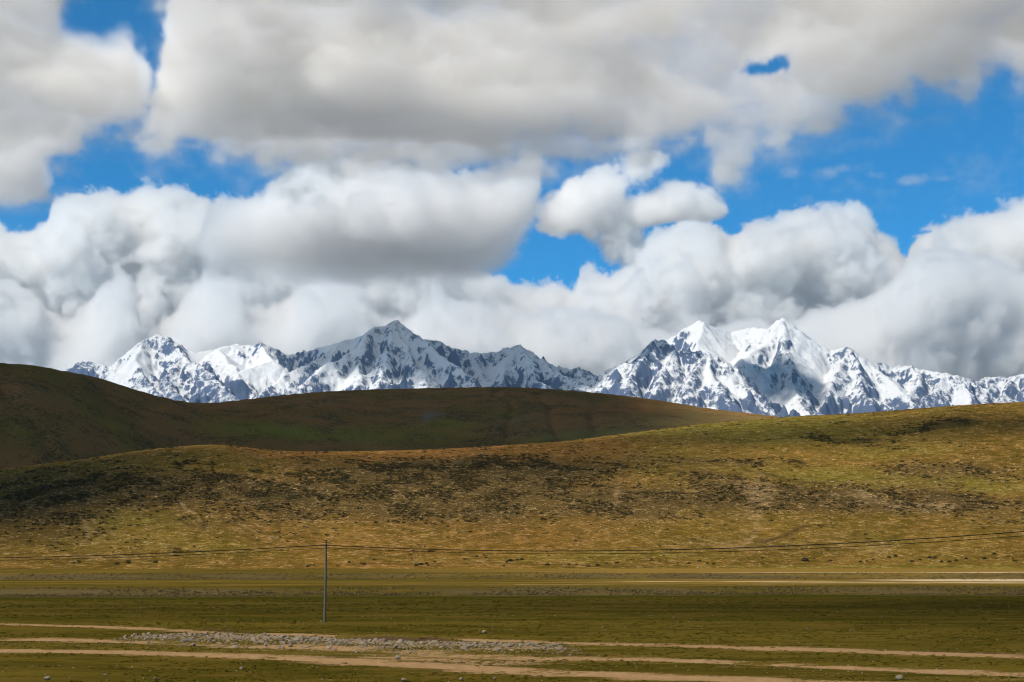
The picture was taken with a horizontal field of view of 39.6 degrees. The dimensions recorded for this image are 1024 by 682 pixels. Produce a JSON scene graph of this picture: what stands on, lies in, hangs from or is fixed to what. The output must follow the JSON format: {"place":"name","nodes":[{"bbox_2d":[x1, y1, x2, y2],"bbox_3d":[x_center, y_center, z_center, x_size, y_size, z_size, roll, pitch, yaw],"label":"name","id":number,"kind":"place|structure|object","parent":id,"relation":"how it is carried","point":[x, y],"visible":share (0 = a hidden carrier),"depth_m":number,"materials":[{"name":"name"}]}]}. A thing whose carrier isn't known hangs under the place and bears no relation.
{"place":"outdoors","nodes":[
{"label":"outdoors","id":0,"kind":"place"},
{"bbox_2d":[0,363,776,468],"bbox_3d":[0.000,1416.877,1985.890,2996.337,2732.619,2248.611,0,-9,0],"label":"hill","id":1,"kind":"structure","parent":0,"point":[49,415],"depth_m":1668.56,"materials":[{"name":"plant"}]},
{"bbox_2d":[0,402,1023,568],"bbox_3d":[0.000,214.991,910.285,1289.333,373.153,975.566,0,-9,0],"label":"hill","id":2,"kind":"structure","parent":0,"point":[934,448],"depth_m":591.77,"materials":[{"name":"brown plant"}]},
{"bbox_2d":[0,402,1023,565],"bbox_3d":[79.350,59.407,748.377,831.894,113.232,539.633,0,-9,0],"label":"hillside scrub","id":3,"kind":"object","parent":2,"relation":"on","point":[404,478],"visible":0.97,"depth_m":626.40,"materials":[{"name":"brown plant"}]},
{"bbox_2d":[0,406,1023,565],"bbox_3d":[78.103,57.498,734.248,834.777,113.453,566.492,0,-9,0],"label":"hillside stones","id":4,"kind":"object","parent":2,"relation":"on","point":[511,497],"visible":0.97,"depth_m":601.46,"materials":[{"name":"stone"}]},
{"bbox_2d":[0,568,1023,681],"bbox_3d":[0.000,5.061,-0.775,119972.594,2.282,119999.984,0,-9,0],"label":"ground","id":5,"kind":"structure","parent":0,"point":[82,671],"depth_m":141.10,"materials":[{"name":"green plant"}]},
{"bbox_2d":[323,540,329,621],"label":"utility pole","id":6,"kind":"object","parent":5,"relation":"on","point":[325,587],"visible":0.94,"depth_m":132.46,"materials":[{"name":"grey wood"}]},
{"bbox_2d":[0,531,1023,557],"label":"power line","id":7,"kind":"object","parent":6,"relation":"attached to","point":[527,550],"visible":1,"depth_m":125.38,"materials":[{"name":"black metal"}]},
{"bbox_2d":[33,536,1018,559],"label":"power line","id":8,"kind":"object","parent":6,"relation":"attached to","point":[543,553],"visible":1,"depth_m":124.84,"materials":[{"name":"black metal"}]},
{"bbox_2d":[0,596,1023,681],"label":"grass tufts","id":9,"kind":"object","parent":5,"relation":"on","point":[620,650],"visible":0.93,"depth_m":110.29,"materials":[{"name":"green plant"}]},
{"bbox_2d":[0,572,1023,596],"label":"terrace brush","id":10,"kind":"object","parent":5,"relation":"on","point":[767,592],"visible":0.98,"depth_m":228.14,"materials":[{"name":"plant"}]},
{"bbox_2d":[895,675,902,679],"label":"boulder","id":11,"kind":"object","parent":5,"relation":"on","point":[898,677],"visible":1,"depth_m":70.09,"materials":[{"name":"stone"}]},
{"bbox_2d":[0,623,1023,681],"bbox_3d":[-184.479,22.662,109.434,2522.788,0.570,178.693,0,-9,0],"label":"dirt track","id":12,"kind":"structure","parent":0,"point":[351,660],"depth_m":86.31,"materials":[{"name":"brown soil"}]},
{"bbox_2d":[0,0,1023,381],"label":"sky","id":13,"kind":"structure","parent":0,"point":[584,184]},
{"bbox_2d":[63,318,1023,416],"bbox_3d":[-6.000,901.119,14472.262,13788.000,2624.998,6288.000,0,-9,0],"label":"snow mountains","id":14,"kind":"structure","parent":0,"point":[782,367],"depth_m":13782.20,"materials":[{"name":"white snow"}]}
]}

